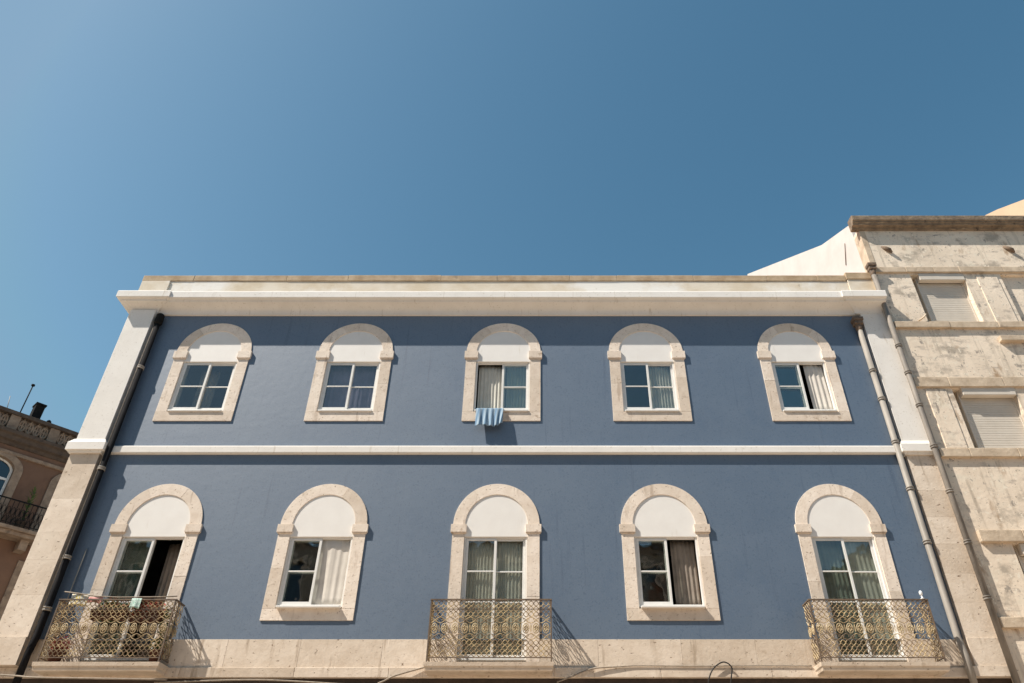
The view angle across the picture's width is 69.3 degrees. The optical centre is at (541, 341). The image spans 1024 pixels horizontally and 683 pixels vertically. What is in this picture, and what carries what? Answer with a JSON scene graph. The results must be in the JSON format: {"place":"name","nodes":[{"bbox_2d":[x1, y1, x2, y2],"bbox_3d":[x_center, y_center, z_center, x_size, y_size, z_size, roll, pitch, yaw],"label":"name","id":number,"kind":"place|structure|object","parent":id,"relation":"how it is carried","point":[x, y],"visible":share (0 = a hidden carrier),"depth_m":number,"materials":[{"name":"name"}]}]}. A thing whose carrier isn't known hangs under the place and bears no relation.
{"place":"outdoors","nodes":[
{"label":"outdoors","id":0,"kind":"place"},
{"bbox_2d":[0,405,78,619],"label":"apartment building","id":1,"kind":"structure","parent":0,"point":[33,452],"depth_m":25.59,"materials":[{"name":"brown stone"}]},
{"bbox_2d":[0,451,22,520],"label":"window","id":2,"kind":"structure","parent":1,"relation":"in","point":[11,468],"depth_m":25.37,"materials":[{"name":"grey stone"}]},
{"bbox_2d":[0,560,24,619],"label":"window","id":3,"kind":"structure","parent":1,"relation":"in","point":[17,570],"depth_m":24.05,"materials":[{"name":"grey stone"}]},
{"bbox_2d":[14,486,37,527],"bbox_3d":[-17.390,5.633,24.979,0.476,1.540,0.441,0,-36,0],"label":"potted plant","id":4,"kind":"object","parent":1,"relation":"on","point":[28,501],"visible":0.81,"depth_m":24.95,"materials":[{"name":"green plant"}]},
{"bbox_2d":[20,384,34,411],"bbox_3d":[-18.769,2.182,26.911,0.111,1.500,0.111,-14,-38,18],"label":"antenna","id":5,"kind":"object","parent":1,"relation":"on","point":[32,385],"visible":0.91,"depth_m":27.05,"materials":[{"name":"black metal"}]},
{"bbox_2d":[30,402,46,418],"bbox_3d":[-18.623,3.159,26.916,0.460,1.930,0.360,-28,-45,33],"label":"chimney","id":6,"kind":"object","parent":1,"relation":"on","point":[37,411],"visible":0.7,"depth_m":27.22,"materials":[{"name":"black metal"}]},
{"bbox_2d":[29,474,61,531],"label":"window","id":7,"kind":"structure","parent":1,"relation":"in","point":[50,490],"depth_m":25.83,"materials":[{"name":"grey stone"}]},
{"bbox_2d":[48,636,71,661],"bbox_3d":[-7.976,5.088,12.218,0.370,0.440,0.269,0,-36,0],"label":"flower pot","id":8,"kind":"object","parent":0,"point":[54,654],"visible":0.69,"depth_m":12.14,"materials":[{"name":"ceramic"}]},
{"bbox_2d":[0,0,1023,432],"label":"sky","id":9,"kind":"structure","parent":0,"point":[139,139],"materials":[{"name":"blue"}]},
{"bbox_2d":[985,200,1023,215],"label":"apartment building","id":10,"kind":"structure","parent":0,"point":[1015,209],"depth_m":19.71,"materials":[{"name":"beige paint"}]},
{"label":"pavement","id":11,"kind":"structure","parent":0,"visible":0},
{"bbox_2d":[0,273,1012,682],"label":"apartment building","id":12,"kind":"structure","parent":11,"relation":"on","point":[592,479],"depth_m":14.16,"materials":[{"name":"blue paint"}]},
{"bbox_2d":[0,674,166,679],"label":"cable","id":13,"kind":"object","parent":12,"relation":"attached to","point":[81,678],"visible":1,"depth_m":11.72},
{"bbox_2d":[89,597,128,623],"bbox_3d":[-7.303,4.556,12.549,0.663,0.447,0.242,0,-36,0],"label":"planter","id":14,"kind":"object","parent":12,"relation":"attached to","point":[108,614],"visible":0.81,"depth_m":12.47,"materials":[{"name":"ceramic"}]},
{"bbox_2d":[64,591,176,597],"bbox_3d":[-7.175,4.314,12.617,1.952,0.117,0.044,-1,-36,1],"label":"drying line","id":15,"kind":"object","parent":12,"relation":"attached to","point":[122,597],"visible":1,"depth_m":12.58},
{"bbox_2d":[68,594,89,606],"bbox_3d":[-7.870,4.399,12.587,0.300,0.212,0.030,0,-36,0],"label":"cloth","id":16,"kind":"object","parent":15,"relation":"hanging from","point":[77,596],"visible":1,"depth_m":12.61,"materials":[{"name":"beige fabric"}]},
{"bbox_2d":[87,597,102,603],"bbox_3d":[-7.580,4.389,12.557,0.240,0.112,0.030,0,-36,0],"label":"cloth","id":17,"kind":"object","parent":15,"relation":"hanging from","point":[95,598],"visible":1,"depth_m":12.58,"materials":[{"name":"fabric"}]},
{"bbox_2d":[91,540,156,654],"bbox_3d":[-7.370,4.518,13.047,0.520,2.100,0.048,0,-36,1],"label":"curtain","id":18,"kind":"object","parent":12,"relation":"hanging from","point":[134,559],"visible":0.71,"depth_m":13.22,"materials":[{"name":"grey fabric"}]},
{"bbox_2d":[65,484,202,661],"bbox_3d":[-7.100,4.156,13.298,1.666,3.339,0.348,0,-36,0],"label":"french door","id":19,"kind":"structure","parent":12,"relation":"in","point":[165,511],"depth_m":13.58,"materials":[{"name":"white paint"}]},
{"bbox_2d":[129,598,141,608],"bbox_3d":[-6.845,4.413,12.471,0.170,0.172,0.030,0,-36,0],"label":"cloth","id":20,"kind":"object","parent":12,"relation":"hanging from","point":[135,602],"visible":1,"depth_m":12.48,"materials":[{"name":"fabric"}]},
{"bbox_2d":[128,601,165,624],"bbox_3d":[-6.658,4.575,12.535,0.604,0.423,0.235,0,-36,0],"label":"planter","id":21,"kind":"object","parent":12,"relation":"attached to","point":[150,620],"visible":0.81,"depth_m":12.45,"materials":[{"name":"ceramic"}]},
{"bbox_2d":[134,544,181,661],"bbox_3d":[-6.755,4.642,13.217,0.371,2.100,0.065,-2,-36,2],"label":"curtain","id":22,"kind":"object","parent":12,"relation":"hanging from","point":[168,570],"visible":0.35,"depth_m":13.43,"materials":[{"name":"beige fabric"}]},
{"bbox_2d":[148,606,172,661],"bbox_3d":[-6.349,4.889,12.351,0.301,0.918,0.275,0,-36,0],"label":"flower pot","id":23,"kind":"object","parent":12,"relation":"on","point":[155,654],"visible":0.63,"depth_m":12.24,"materials":[{"name":"ceramic"}]},
{"bbox_2d":[152,323,251,420],"bbox_3d":[-7.090,0.684,15.843,1.666,2.490,0.348,0,-36,0],"label":"window","id":24,"kind":"structure","parent":12,"relation":"in","point":[222,344],"depth_m":15.85,"materials":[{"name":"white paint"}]},
{"bbox_2d":[191,371,220,407],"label":"curtain","id":25,"kind":"object","parent":12,"relation":"hanging from","point":[208,395],"visible":0.48,"depth_m":15.85,"materials":[{"name":"grey fabric"}]},
{"bbox_2d":[154,667,423,682],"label":"cable","id":26,"kind":"object","parent":12,"relation":"attached to","point":[275,679],"visible":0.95,"depth_m":12.04,"materials":[{"name":"black rubber"}]},
{"bbox_2d":[260,484,368,620],"bbox_3d":[-4.030,3.821,13.517,1.666,2.540,0.390,0,-36,0],"label":"window","id":27,"kind":"structure","parent":12,"relation":"in","point":[320,513],"depth_m":13.55,"materials":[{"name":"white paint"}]},
{"bbox_2d":[311,540,350,604],"bbox_3d":[-3.765,4.138,13.256,0.530,1.240,0.042,0,-36,0],"label":"curtain","id":28,"kind":"object","parent":12,"relation":"hanging from","point":[330,576],"visible":0.92,"depth_m":13.25,"materials":[{"name":"white fabric"}]},
{"bbox_2d":[304,323,393,420],"bbox_3d":[-4.020,0.684,15.843,1.666,2.489,0.348,0,-36,0],"label":"window","id":29,"kind":"structure","parent":12,"relation":"in","point":[360,344],"depth_m":15.86,"materials":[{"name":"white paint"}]},
{"bbox_2d":[324,367,376,407],"bbox_3d":[-4.020,1.050,15.675,1.060,1.200,0.048,0,-36,0],"label":"curtain","id":30,"kind":"object","parent":12,"relation":"hanging from","point":[359,397],"visible":0.67,"depth_m":15.72,"materials":[{"name":"fabric"}]},
{"bbox_2d":[462,541,493,654],"bbox_3d":[-1.105,4.502,13.026,0.520,2.100,0.049,0,-36,0],"label":"curtain","id":31,"kind":"object","parent":12,"relation":"hanging from","point":[479,585],"visible":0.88,"depth_m":13.14,"materials":[{"name":"white fabric"}]},
{"bbox_2d":[477,366,501,407],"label":"curtain","id":32,"kind":"object","parent":12,"relation":"hanging from","point":[489,386],"visible":0.84,"depth_m":15.67,"materials":[{"name":"white fabric"}]},
{"bbox_2d":[475,408,503,426],"bbox_3d":[-1.055,1.544,14.994,0.560,0.482,0.229,0,-36,0],"label":"towel","id":33,"kind":"object","parent":12,"relation":"hanging from","point":[493,417],"visible":1,"depth_m":14.94,"materials":[{"name":"blue fabric"}]},
{"bbox_2d":[443,484,540,661],"bbox_3d":[-0.835,4.156,13.298,1.666,3.339,0.348,0,-36,0],"label":"french door","id":34,"kind":"structure","parent":12,"relation":"in","point":[496,513],"depth_m":13.55,"materials":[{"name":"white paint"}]},
{"bbox_2d":[462,323,541,420],"bbox_3d":[-0.820,0.684,15.843,1.666,2.490,0.348,0,-36,0],"label":"window","id":35,"kind":"structure","parent":12,"relation":"in","point":[504,344],"depth_m":15.89,"materials":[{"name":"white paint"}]},
{"bbox_2d":[493,542,522,654],"bbox_3d":[-0.565,4.504,13.029,0.520,2.100,0.049,0,-36,0],"label":"curtain","id":36,"kind":"object","parent":12,"relation":"hanging from","point":[509,558],"visible":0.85,"depth_m":13.12,"materials":[{"name":"white fabric"}]},
{"bbox_2d":[506,367,525,407],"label":"curtain","id":37,"kind":"object","parent":12,"relation":"hanging from","point":[516,377],"visible":0.81,"depth_m":15.63,"materials":[{"name":"white fabric"}]},
{"bbox_2d":[607,323,692,420],"bbox_3d":[2.260,0.684,15.843,1.666,2.490,0.348,0,-36,0],"label":"window","id":38,"kind":"structure","parent":12,"relation":"in","point":[646,344],"depth_m":15.86,"materials":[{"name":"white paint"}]},
{"bbox_2d":[648,366,674,407],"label":"curtain","id":39,"kind":"object","parent":12,"relation":"hanging from","point":[659,376],"visible":0.84,"depth_m":15.63,"materials":[{"name":"white fabric"}]},
{"bbox_2d":[619,484,720,620],"bbox_3d":[2.270,3.821,13.517,1.666,2.540,0.390,0,-36,0],"label":"window","id":40,"kind":"structure","parent":12,"relation":"in","point":[655,512],"depth_m":13.54,"materials":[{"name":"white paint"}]},
{"bbox_2d":[557,665,811,682],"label":"cable","id":41,"kind":"object","parent":12,"relation":"attached to","point":[688,666],"visible":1,"depth_m":12.19,"materials":[{"name":"rubber"}]},
{"bbox_2d":[670,541,700,604],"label":"curtain","id":42,"kind":"object","parent":12,"relation":"hanging from","point":[685,579],"visible":0.91,"depth_m":13.34,"materials":[{"name":"beige fabric"}]},
{"bbox_2d":[708,661,732,682],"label":"cable","id":43,"kind":"object","parent":12,"relation":"attached to","point":[717,665],"visible":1,"depth_m":12.12,"materials":[{"name":"grey rubber"}]},
{"bbox_2d":[757,323,851,420],"bbox_3d":[5.490,0.684,15.843,1.666,2.490,0.348,0,-36,0],"label":"window","id":44,"kind":"structure","parent":12,"relation":"in","point":[787,344],"depth_m":15.86,"materials":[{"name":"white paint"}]},
{"bbox_2d":[803,365,833,408],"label":"curtain","id":45,"kind":"object","parent":12,"relation":"hanging from","point":[818,388],"visible":0.88,"depth_m":15.61,"materials":[{"name":"white fabric"}]},
{"bbox_2d":[816,541,867,654],"bbox_3d":[5.240,4.517,13.047,0.520,2.100,0.052,0,-36,0],"label":"curtain","id":46,"kind":"object","parent":12,"relation":"hanging from","point":[837,584],"visible":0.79,"depth_m":13.16,"materials":[{"name":"white fabric"}]},
{"bbox_2d":[794,484,921,661],"bbox_3d":[5.510,4.156,13.298,1.666,3.339,0.348,0,-36,0],"label":"french door","id":47,"kind":"structure","parent":12,"relation":"in","point":[825,512],"depth_m":13.53,"materials":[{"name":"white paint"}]},
{"bbox_2d":[844,542,898,654],"bbox_3d":[5.770,4.505,13.030,0.520,2.100,0.049,0,-36,0],"label":"curtain","id":48,"kind":"object","parent":12,"relation":"hanging from","point":[860,558],"visible":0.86,"depth_m":13.14,"materials":[{"name":"white fabric"}]},
{"bbox_2d":[747,216,1023,682],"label":"apartment building","id":49,"kind":"structure","parent":11,"relation":"on","point":[953,304],"depth_m":15.87,"materials":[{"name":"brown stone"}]},
{"bbox_2d":[914,273,978,320],"bbox_3d":[9.227,-0.930,16.791,1.069,1.475,0.195,0,-36,0],"label":"window","id":50,"kind":"structure","parent":49,"relation":"in","point":[941,302],"depth_m":16.91,"materials":[{"name":"white plastic"}]},
{"bbox_2d":[955,387,1023,447],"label":"window","id":51,"kind":"structure","parent":49,"relation":"in","point":[992,415],"depth_m":15.06,"materials":[{"name":"white plastic"}]},
{"bbox_2d":[1013,543,1023,573],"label":"window","id":52,"kind":"structure","parent":49,"relation":"in","point":[1019,549],"depth_m":13.30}
]}

